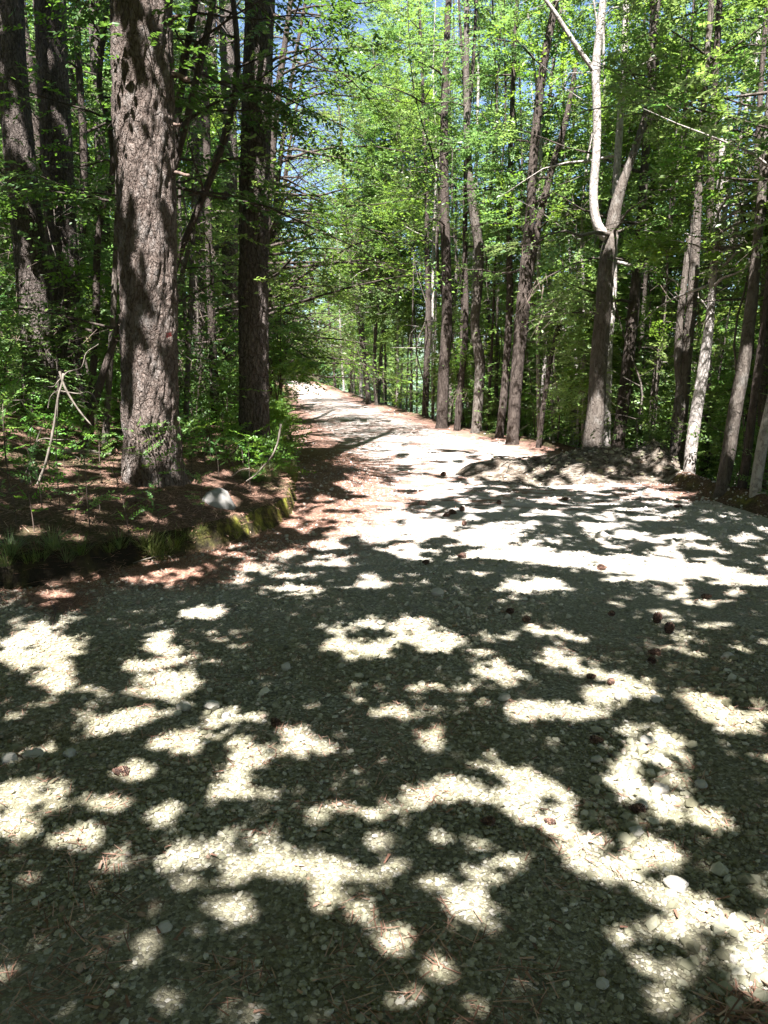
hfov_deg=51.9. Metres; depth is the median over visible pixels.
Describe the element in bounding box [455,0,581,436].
tree
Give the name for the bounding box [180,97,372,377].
tree
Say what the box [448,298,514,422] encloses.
sapling
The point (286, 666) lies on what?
stone
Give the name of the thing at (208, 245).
tree
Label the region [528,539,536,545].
stone
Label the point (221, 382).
sapling
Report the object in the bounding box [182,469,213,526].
seedling
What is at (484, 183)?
tree
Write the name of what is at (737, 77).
tree
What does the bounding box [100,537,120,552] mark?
grass tuft
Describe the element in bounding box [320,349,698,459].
hills
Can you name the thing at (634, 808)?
pine cone
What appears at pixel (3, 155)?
sapling
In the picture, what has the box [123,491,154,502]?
root
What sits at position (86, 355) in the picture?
shrub
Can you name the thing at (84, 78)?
tree
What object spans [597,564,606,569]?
pine cone
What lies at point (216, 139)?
tree
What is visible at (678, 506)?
pine cone
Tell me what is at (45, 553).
grass tuft
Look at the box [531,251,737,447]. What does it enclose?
sapling
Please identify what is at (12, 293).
sapling
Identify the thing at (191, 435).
seedling
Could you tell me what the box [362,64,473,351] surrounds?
tree
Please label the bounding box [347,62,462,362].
tree
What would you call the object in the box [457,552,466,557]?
pine cone
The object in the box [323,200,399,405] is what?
tree
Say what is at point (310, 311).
tree
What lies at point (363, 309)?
tree
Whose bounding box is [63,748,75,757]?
stone
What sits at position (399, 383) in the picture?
sapling
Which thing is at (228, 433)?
seedling
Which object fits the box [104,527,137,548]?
grass tuft
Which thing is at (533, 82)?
tree
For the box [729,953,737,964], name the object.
stone
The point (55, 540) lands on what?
grass tuft
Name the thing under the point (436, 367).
sapling
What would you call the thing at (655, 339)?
sapling
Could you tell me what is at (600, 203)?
tree
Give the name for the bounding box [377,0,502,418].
tree
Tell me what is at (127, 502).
seedling
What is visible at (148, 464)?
seedling
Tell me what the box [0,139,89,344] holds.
sapling
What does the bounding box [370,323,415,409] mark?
tree
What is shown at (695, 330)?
sapling
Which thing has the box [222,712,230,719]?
stone
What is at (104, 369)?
sapling
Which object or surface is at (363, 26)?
sky
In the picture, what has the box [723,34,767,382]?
tree
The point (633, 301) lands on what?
tree
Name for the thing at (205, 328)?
sapling
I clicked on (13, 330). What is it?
shrub
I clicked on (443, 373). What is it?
tree
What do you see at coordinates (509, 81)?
tree
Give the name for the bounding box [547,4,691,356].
tree
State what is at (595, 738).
pine cone
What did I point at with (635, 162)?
tree
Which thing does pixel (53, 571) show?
forest floor
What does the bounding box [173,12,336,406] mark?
tree
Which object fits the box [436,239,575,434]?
sapling
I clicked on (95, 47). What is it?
pine tree
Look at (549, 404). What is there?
sapling
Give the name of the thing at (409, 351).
sapling
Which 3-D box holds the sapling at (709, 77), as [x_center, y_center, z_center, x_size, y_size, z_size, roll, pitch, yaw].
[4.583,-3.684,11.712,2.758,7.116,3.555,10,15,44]
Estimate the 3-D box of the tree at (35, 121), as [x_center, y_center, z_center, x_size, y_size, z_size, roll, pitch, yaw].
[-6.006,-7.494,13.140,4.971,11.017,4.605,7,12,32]
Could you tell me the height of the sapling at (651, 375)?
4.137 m
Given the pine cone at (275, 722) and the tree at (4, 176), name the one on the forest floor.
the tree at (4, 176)
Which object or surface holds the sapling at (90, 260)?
on the forest floor
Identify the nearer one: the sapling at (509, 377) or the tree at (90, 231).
the tree at (90, 231)
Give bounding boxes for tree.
[0,0,109,308]
[0,0,114,313]
[0,0,114,346]
[0,0,188,362]
[0,0,192,259]
[0,0,203,416]
[0,0,213,345]
[0,0,422,274]
[0,2,29,253]
[0,4,89,349]
[1,3,178,278]
[3,0,366,424]
[33,0,211,392]
[34,0,241,418]
[66,4,189,322]
[67,1,218,287]
[72,0,237,287]
[87,0,483,405]
[88,0,316,394]
[109,0,191,486]
[173,0,284,417]
[173,1,373,358]
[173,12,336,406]
[174,0,294,359]
[176,1,326,404]
[177,3,276,368]
[180,22,368,361]
[180,34,338,408]
[180,53,317,391]
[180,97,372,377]
[181,153,301,382]
[188,0,423,398]
[219,0,309,417]
[219,1,378,369]
[219,2,337,334]
[219,109,330,387]
[220,129,302,351]
[237,0,282,465]
[291,213,352,385]
[292,204,334,379]
[307,229,356,387]
[311,107,405,399]
[311,193,369,390]
[311,244,358,388]
[316,147,418,398]
[317,302,347,389]
[319,99,401,403]
[320,243,370,392]
[323,96,392,396]
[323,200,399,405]
[323,219,378,392]
[325,14,460,407]
[326,0,461,406]
[326,211,377,392]
[329,226,391,399]
[330,0,417,403]
[331,0,462,410]
[331,0,465,428]
[332,187,390,393]
[336,63,431,404]
[337,62,468,407]
[338,285,390,397]
[342,80,491,411]
[342,242,399,386]
[345,182,421,402]
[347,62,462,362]
[350,232,392,401]
[353,74,429,401]
[354,307,401,377]
[361,0,472,411]
[362,0,497,416]
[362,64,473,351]
[364,88,503,353]
[366,25,461,413]
[368,0,516,425]
[368,0,520,332]
[370,2,506,416]
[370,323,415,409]
[372,328,409,410]
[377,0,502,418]
[379,0,491,418]
[388,59,506,426]
[388,313,421,408]
[390,70,495,418]
[391,343,419,408]
[392,0,552,378]
[393,0,502,432]
[394,0,570,430]
[395,0,550,425]
[400,249,462,368]
[406,2,517,377]
[407,0,592,436]
[410,0,529,427]
[411,0,661,444]
[413,302,437,416]
[418,0,571,432]
[420,0,638,437]
[420,223,530,402]
[424,76,532,347]
[429,0,606,430]
[431,0,554,429]
[435,6,559,320]
[437,0,566,420]
[446,0,630,431]
[451,122,577,433]
[453,3,647,433]
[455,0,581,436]
[456,0,639,440]
[458,6,628,438]
[468,45,557,387]
[473,0,757,445]
[473,1,756,447]
[478,0,707,449]
[483,1,753,379]
[484,0,732,449]
[484,65,612,439]
[485,0,767,449]
[485,3,612,427]
[488,0,761,433]
[493,0,700,447]
[496,5,631,427]
[501,69,568,407]
[503,14,652,444]
[505,54,630,357]
[526,121,607,427]
[529,109,636,371]
[530,0,701,366]
[531,125,626,441]
[535,0,751,365]
[535,0,767,462]
[538,0,767,440]
[538,0,767,488]
[545,129,655,277]
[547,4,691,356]
[552,0,765,389]
[563,16,723,414]
[564,32,741,384]
[566,79,743,441]
[576,0,767,498]
[582,0,762,477]
[589,1,767,405]
[603,117,767,473]
[605,18,767,497]
[609,0,767,490]
[613,0,767,489]
[619,90,733,383]
[620,8,761,434]
[623,7,767,326]
[627,70,764,478]
[631,0,766,462]
[634,1,767,342]
[653,1,766,368]
[653,59,767,456]
[659,115,755,424]
[660,34,767,257]
[662,0,767,459]
[669,23,762,362]
[672,1,767,428]
[687,38,760,334]
[696,0,767,323]
[702,1,766,445]
[715,0,767,202]
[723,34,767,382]
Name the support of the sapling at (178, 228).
on the forest floor
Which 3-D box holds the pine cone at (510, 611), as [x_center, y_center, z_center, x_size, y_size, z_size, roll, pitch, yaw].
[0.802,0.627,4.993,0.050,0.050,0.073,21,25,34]
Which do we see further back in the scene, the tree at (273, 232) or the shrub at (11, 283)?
the tree at (273, 232)
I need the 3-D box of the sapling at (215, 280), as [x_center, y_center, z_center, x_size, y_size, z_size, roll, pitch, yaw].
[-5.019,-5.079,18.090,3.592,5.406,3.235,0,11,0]
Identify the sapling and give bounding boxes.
[0,0,118,348]
[0,0,204,436]
[0,0,301,447]
[0,42,114,380]
[0,137,25,381]
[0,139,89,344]
[0,145,15,302]
[0,153,218,442]
[0,178,194,425]
[0,201,90,337]
[0,212,113,349]
[3,75,113,356]
[8,1,234,446]
[17,0,355,342]
[17,5,280,424]
[72,89,235,369]
[73,126,180,371]
[77,172,237,381]
[80,155,110,323]
[81,0,271,435]
[83,233,206,373]
[86,0,298,358]
[86,255,219,394]
[99,291,236,391]
[111,0,272,411]
[178,182,221,374]
[381,260,461,410]
[381,286,455,400]
[381,308,500,406]
[382,244,486,417]
[386,232,495,397]
[387,231,460,407]
[402,299,459,418]
[405,299,503,421]
[412,259,513,421]
[416,227,542,411]
[421,189,529,404]
[421,317,520,416]
[421,320,511,421]
[429,313,522,433]
[429,330,513,429]
[431,228,548,433]
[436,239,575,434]
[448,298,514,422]
[449,268,505,428]
[457,188,586,439]
[468,338,578,446]
[469,278,647,441]
[470,311,574,439]
[481,284,563,430]
[482,311,567,437]
[483,223,584,439]
[492,245,573,434]
[499,99,711,416]
[506,154,659,442]
[513,243,664,448]
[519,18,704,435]
[520,237,578,442]
[520,323,617,444]
[522,239,644,440]
[523,127,705,447]
[524,214,665,439]
[527,105,731,448]
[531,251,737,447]
[544,124,705,389]
[551,353,644,443]
[555,48,744,445]
[555,293,738,456]
[556,197,735,446]
[566,244,716,444]
[566,288,696,444]
[573,125,739,455]
[588,0,766,480]
[611,277,760,477]
[625,253,760,466]
[632,192,767,488]
[633,227,742,477]
[633,297,767,486]
[634,6,767,485]
[634,229,760,478]
[652,82,767,489]
[659,289,759,484]
[662,151,767,495]
[687,318,767,486]
[693,251,767,490]
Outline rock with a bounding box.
[202,487,234,509]
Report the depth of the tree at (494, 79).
19.97 m
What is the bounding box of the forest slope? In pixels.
[307,381,767,517]
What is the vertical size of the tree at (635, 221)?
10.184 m
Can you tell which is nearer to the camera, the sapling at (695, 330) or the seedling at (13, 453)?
the seedling at (13, 453)
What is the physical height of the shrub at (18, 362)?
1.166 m
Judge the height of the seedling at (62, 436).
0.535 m
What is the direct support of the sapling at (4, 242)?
on the forest floor
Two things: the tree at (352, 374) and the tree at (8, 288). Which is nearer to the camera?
the tree at (8, 288)
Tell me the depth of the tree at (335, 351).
89.95 m
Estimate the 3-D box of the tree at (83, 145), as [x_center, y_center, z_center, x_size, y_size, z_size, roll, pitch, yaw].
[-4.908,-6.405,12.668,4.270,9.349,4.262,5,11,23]
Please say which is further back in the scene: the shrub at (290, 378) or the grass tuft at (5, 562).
the shrub at (290, 378)
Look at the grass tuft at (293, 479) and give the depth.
9.81 m
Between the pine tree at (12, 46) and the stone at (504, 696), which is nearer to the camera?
the stone at (504, 696)
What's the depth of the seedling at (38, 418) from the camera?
7.12 m
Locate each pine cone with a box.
[112,765,129,776]
[270,718,280,726]
[422,559,429,564]
[442,512,449,516]
[449,509,456,514]
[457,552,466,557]
[480,815,495,825]
[506,608,513,614]
[522,615,530,621]
[543,817,555,824]
[586,673,595,678]
[589,735,603,743]
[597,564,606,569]
[607,678,614,684]
[608,610,614,615]
[628,803,645,813]
[647,656,655,663]
[648,648,660,655]
[653,612,662,622]
[664,622,674,633]
[674,504,682,508]
[701,594,711,598]
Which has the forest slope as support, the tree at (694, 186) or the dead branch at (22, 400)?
the tree at (694, 186)
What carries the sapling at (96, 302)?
on the forest floor
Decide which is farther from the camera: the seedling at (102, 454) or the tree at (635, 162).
the tree at (635, 162)
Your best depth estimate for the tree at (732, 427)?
9.00 m
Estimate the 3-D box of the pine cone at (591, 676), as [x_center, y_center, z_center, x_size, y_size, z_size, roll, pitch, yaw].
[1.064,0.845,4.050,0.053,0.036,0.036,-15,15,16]
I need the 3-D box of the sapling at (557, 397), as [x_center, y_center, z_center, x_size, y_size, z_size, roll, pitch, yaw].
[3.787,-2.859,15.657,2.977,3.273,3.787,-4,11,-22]
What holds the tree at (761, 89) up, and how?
on the forest slope
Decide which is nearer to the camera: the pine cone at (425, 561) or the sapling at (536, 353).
the pine cone at (425, 561)
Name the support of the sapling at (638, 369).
on the forest slope
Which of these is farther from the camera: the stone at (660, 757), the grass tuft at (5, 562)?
the grass tuft at (5, 562)
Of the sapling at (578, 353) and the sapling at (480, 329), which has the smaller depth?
the sapling at (578, 353)
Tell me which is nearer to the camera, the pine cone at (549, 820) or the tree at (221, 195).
the pine cone at (549, 820)
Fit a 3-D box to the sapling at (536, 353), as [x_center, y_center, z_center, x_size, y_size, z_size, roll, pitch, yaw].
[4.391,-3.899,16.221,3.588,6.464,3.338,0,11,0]
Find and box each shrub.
[0,279,19,366]
[0,291,21,379]
[0,304,120,397]
[0,311,78,401]
[0,333,87,409]
[2,338,120,409]
[83,343,120,409]
[83,350,120,403]
[178,319,238,425]
[178,337,232,398]
[178,349,278,426]
[178,360,238,419]
[203,315,333,400]
[215,329,319,394]
[223,286,328,395]
[273,357,304,408]
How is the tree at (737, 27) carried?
on the forest slope
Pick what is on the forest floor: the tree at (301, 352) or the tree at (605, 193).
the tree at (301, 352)
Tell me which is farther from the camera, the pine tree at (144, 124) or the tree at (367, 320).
the tree at (367, 320)
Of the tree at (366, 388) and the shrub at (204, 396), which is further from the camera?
the tree at (366, 388)
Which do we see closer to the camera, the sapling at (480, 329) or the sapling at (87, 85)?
the sapling at (87, 85)
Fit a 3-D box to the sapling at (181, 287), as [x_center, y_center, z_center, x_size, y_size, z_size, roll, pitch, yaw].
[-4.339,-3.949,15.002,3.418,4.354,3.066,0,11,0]
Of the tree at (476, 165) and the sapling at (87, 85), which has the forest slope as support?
the tree at (476, 165)
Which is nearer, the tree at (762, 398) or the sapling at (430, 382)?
the tree at (762, 398)
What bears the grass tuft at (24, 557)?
on the forest floor
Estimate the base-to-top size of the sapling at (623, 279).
7.039 m
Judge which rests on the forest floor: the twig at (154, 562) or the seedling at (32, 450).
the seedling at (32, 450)
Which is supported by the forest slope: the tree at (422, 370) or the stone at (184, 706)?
the tree at (422, 370)
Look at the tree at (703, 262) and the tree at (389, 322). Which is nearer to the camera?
the tree at (703, 262)
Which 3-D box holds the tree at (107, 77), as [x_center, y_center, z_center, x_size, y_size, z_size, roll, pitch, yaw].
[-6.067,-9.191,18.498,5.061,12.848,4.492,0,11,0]
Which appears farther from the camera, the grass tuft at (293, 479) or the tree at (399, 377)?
the tree at (399, 377)
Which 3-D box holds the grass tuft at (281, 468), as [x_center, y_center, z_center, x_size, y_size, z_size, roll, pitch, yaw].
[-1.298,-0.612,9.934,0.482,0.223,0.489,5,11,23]
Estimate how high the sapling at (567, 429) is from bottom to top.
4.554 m
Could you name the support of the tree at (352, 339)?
on the forest slope
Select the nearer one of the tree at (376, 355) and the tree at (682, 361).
the tree at (682, 361)
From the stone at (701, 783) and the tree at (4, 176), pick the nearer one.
the stone at (701, 783)
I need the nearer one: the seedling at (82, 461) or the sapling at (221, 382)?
the seedling at (82, 461)
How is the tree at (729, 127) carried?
on the forest slope
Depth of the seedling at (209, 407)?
9.79 m
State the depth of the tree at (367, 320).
31.14 m
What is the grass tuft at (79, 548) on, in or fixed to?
on the forest floor
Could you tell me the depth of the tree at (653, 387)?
11.77 m
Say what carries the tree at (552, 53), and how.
on the forest slope
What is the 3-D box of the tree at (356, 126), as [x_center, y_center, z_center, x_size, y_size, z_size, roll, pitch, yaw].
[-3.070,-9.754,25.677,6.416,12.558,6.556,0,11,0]
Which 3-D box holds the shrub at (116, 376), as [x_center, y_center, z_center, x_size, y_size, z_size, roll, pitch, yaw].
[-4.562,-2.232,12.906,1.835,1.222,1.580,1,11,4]
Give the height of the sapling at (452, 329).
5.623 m
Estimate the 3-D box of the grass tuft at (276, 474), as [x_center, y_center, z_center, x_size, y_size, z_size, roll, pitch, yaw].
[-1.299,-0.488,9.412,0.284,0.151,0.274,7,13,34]
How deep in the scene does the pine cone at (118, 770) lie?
3.05 m
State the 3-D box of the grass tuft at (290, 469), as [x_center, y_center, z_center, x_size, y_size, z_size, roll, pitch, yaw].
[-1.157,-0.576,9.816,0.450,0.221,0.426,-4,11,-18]
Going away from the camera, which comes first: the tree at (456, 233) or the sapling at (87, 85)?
the sapling at (87, 85)
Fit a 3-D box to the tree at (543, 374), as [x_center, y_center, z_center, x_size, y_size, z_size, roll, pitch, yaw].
[3.638,-6.876,17.807,3.712,11.704,4.079,8,13,36]
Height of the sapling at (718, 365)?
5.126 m
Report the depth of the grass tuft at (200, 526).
6.70 m
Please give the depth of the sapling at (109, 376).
9.29 m
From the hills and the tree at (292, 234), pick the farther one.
the hills
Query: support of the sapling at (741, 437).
on the forest slope
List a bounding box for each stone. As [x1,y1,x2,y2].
[1,752,17,763]
[22,749,44,759]
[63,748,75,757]
[159,920,172,932]
[176,701,190,711]
[203,700,219,711]
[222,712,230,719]
[281,662,290,670]
[431,587,443,595]
[498,693,510,700]
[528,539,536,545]
[591,755,602,762]
[595,531,608,538]
[596,977,608,989]
[614,688,631,701]
[629,826,643,836]
[634,800,647,807]
[640,735,653,743]
[650,695,663,702]
[653,782,668,794]
[654,753,664,763]
[663,875,688,893]
[694,779,707,789]
[722,651,733,658]
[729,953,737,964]
[755,949,764,955]
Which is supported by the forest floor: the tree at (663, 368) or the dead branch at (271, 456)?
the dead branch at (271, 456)
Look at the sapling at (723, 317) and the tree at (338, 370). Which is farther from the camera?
the tree at (338, 370)
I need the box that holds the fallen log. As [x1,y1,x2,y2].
[58,446,110,458]
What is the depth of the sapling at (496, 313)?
16.72 m
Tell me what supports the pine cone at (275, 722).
on the gravel track
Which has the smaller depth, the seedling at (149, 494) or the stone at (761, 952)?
the stone at (761, 952)
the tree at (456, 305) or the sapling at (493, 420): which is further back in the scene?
the tree at (456, 305)
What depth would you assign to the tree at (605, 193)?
13.92 m
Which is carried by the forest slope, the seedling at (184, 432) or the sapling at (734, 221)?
the sapling at (734, 221)
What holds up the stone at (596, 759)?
on the gravel track
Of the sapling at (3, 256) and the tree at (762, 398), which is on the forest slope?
the tree at (762, 398)
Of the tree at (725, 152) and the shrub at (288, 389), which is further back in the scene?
the shrub at (288, 389)
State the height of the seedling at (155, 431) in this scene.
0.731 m
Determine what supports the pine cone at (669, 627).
on the gravel track
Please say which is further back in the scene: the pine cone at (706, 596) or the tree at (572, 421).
the tree at (572, 421)
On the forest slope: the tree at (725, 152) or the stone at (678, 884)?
the tree at (725, 152)
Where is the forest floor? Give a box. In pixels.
[0,318,297,590]
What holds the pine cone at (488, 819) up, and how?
on the gravel track
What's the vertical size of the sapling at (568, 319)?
6.141 m
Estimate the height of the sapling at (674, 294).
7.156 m
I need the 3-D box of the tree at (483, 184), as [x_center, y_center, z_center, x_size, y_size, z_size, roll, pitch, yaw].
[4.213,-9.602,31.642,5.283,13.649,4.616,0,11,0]
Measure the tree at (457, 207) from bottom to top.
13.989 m
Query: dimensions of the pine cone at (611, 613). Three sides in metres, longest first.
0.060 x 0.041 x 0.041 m
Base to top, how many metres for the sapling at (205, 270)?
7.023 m
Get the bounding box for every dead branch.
[2,399,32,418]
[20,426,74,483]
[36,344,97,484]
[55,400,58,487]
[231,424,281,480]
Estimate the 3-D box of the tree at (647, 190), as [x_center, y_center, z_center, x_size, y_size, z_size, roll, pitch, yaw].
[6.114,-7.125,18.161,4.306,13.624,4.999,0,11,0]
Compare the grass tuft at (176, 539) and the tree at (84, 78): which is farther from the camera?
the tree at (84, 78)
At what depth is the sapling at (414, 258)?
23.13 m
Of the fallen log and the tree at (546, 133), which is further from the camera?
the tree at (546, 133)
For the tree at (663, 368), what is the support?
on the forest slope
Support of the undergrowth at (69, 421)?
on the forest floor
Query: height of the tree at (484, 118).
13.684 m
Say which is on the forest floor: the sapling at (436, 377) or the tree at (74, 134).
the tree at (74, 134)
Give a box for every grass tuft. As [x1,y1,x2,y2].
[0,525,31,555]
[0,542,26,566]
[10,540,52,564]
[14,533,70,561]
[28,523,81,550]
[51,537,89,562]
[62,532,97,555]
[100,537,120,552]
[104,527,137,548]
[124,525,167,549]
[130,528,177,555]
[143,533,177,560]
[152,523,194,548]
[178,528,199,539]
[193,519,211,533]
[226,463,261,479]
[243,467,267,482]
[260,471,273,482]
[265,467,279,476]
[269,458,292,471]
[274,448,287,464]
[279,458,298,474]
[279,468,304,482]
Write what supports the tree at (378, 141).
on the forest slope
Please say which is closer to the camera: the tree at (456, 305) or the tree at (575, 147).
the tree at (575, 147)
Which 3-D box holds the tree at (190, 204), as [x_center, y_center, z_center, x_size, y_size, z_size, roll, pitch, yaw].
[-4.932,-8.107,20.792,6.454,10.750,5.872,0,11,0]
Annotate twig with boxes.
[41,591,59,624]
[133,555,178,573]
[744,705,767,709]
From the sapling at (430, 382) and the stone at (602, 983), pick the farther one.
the sapling at (430, 382)
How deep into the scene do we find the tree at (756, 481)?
8.03 m
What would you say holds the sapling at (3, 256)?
on the forest floor
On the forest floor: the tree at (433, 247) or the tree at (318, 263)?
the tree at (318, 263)
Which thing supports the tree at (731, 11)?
on the forest slope
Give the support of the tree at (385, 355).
on the forest slope
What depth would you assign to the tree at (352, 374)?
87.54 m
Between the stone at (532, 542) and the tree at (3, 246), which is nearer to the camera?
the stone at (532, 542)
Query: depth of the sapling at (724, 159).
9.57 m
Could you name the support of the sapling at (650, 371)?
on the forest slope
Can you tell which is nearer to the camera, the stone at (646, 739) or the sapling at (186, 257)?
the stone at (646, 739)
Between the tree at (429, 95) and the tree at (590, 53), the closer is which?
the tree at (590, 53)
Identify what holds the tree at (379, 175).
on the forest slope
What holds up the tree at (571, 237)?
on the forest slope
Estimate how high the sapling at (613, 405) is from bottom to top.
6.909 m
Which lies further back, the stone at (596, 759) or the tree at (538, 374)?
the tree at (538, 374)
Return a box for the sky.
[26,0,767,353]
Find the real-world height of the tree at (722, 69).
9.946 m
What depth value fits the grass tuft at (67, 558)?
5.77 m
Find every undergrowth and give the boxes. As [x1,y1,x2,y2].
[0,338,299,485]
[206,384,315,474]
[350,379,767,493]
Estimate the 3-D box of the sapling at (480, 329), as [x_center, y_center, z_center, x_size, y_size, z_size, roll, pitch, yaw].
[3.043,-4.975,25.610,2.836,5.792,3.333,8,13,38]
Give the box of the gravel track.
[0,381,767,1023]
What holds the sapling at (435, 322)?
on the forest slope
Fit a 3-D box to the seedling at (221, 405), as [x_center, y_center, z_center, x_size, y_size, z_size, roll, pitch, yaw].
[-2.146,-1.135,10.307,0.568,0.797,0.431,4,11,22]
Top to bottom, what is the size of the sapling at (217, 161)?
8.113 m
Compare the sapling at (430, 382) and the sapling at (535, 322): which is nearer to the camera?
the sapling at (535, 322)
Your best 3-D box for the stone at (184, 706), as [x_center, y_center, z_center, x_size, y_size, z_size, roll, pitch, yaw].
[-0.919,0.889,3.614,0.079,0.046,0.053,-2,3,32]
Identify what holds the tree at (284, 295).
on the forest floor
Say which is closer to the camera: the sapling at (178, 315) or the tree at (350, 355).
the sapling at (178, 315)
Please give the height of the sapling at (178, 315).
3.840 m
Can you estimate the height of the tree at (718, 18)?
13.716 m
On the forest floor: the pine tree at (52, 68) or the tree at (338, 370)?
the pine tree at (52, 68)
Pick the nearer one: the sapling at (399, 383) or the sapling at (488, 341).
the sapling at (488, 341)
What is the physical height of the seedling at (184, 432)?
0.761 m
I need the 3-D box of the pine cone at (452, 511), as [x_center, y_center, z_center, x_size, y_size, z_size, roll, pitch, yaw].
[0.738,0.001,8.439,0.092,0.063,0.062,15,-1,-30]
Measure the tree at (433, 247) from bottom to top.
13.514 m
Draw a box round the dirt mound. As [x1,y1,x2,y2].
[456,440,683,485]
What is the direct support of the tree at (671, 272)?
on the forest slope
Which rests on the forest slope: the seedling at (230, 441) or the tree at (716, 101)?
the tree at (716, 101)
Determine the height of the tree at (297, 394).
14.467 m
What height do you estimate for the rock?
0.338 m
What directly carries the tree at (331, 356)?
on the forest slope
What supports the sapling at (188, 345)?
on the forest floor
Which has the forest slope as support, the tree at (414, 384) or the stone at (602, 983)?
the tree at (414, 384)
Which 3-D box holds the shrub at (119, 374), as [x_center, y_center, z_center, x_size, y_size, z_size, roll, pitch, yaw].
[-4.817,-2.201,12.371,2.095,1.327,2.241,5,12,26]
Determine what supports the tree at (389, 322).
on the forest slope
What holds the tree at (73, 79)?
on the forest floor
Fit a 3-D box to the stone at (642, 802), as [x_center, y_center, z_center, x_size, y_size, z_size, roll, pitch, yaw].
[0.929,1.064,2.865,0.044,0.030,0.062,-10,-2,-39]
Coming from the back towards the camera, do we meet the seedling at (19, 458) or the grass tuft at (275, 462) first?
the grass tuft at (275, 462)
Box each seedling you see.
[0,383,30,463]
[0,396,37,493]
[2,459,60,531]
[6,442,21,473]
[7,438,68,510]
[10,409,72,481]
[25,410,43,452]
[33,436,115,532]
[39,481,59,508]
[44,418,81,467]
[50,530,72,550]
[68,490,92,524]
[74,462,92,494]
[83,492,99,512]
[84,428,116,482]
[96,462,121,488]
[111,486,152,545]
[112,450,121,467]
[119,416,169,486]
[133,420,184,494]
[136,477,172,529]
[165,412,203,485]
[182,423,211,460]
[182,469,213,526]
[187,392,225,457]
[195,396,237,451]
[195,429,216,467]
[205,439,224,476]
[214,437,252,481]
[220,437,266,493]
[222,432,247,468]
[227,446,240,467]
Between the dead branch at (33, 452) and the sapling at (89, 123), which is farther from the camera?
the sapling at (89, 123)
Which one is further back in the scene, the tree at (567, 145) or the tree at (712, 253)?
the tree at (567, 145)
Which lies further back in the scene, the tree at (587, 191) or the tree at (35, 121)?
the tree at (587, 191)
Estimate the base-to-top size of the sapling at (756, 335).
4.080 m
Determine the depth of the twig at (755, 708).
3.65 m
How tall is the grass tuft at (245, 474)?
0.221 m
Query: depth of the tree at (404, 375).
86.28 m
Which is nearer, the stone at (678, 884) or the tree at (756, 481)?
the stone at (678, 884)
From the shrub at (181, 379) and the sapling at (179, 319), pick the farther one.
the sapling at (179, 319)
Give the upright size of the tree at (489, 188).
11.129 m
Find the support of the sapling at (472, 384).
on the forest slope
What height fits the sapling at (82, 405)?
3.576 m
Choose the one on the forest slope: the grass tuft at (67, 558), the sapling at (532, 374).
the sapling at (532, 374)
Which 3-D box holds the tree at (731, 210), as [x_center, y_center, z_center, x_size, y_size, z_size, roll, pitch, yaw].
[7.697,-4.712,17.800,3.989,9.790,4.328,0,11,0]
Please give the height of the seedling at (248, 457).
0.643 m
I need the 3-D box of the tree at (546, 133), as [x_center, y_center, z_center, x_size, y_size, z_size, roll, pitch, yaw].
[3.687,-8.374,17.157,4.433,13.744,3.614,0,11,0]
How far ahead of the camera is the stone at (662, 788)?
2.96 m
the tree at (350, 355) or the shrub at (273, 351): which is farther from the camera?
the tree at (350, 355)
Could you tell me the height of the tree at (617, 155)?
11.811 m
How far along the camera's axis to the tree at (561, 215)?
21.22 m
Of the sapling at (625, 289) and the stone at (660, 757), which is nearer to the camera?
the stone at (660, 757)
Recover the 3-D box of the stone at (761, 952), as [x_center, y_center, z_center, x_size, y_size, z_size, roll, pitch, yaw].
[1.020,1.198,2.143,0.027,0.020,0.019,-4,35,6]
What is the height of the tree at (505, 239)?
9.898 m
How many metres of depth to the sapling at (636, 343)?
17.16 m
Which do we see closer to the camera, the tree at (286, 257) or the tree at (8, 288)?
the tree at (8, 288)
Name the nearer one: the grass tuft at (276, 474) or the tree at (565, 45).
the grass tuft at (276, 474)
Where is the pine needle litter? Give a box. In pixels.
[0,419,767,1023]
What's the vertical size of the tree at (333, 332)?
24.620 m
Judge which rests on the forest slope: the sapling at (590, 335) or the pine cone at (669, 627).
the sapling at (590, 335)
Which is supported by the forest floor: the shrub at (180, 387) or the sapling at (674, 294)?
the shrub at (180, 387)
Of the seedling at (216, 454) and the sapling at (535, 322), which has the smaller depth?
the seedling at (216, 454)
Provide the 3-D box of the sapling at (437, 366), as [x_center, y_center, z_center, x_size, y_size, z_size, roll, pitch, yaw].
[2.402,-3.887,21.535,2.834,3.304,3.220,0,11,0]
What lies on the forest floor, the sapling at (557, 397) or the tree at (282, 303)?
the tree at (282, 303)
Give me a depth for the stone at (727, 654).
4.28 m
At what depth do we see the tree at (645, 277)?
14.38 m
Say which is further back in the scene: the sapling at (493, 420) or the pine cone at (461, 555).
the sapling at (493, 420)
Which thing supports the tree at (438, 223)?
on the forest slope
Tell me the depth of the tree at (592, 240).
21.76 m
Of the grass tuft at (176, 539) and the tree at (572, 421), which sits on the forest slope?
the tree at (572, 421)
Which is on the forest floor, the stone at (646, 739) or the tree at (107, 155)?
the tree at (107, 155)
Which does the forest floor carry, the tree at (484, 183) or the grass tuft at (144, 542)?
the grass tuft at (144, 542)
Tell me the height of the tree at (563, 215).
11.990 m
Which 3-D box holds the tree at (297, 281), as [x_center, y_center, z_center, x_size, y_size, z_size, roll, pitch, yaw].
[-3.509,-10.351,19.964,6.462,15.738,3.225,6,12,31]
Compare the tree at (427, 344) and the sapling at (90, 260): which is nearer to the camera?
the sapling at (90, 260)
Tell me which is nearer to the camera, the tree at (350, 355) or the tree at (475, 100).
the tree at (475, 100)

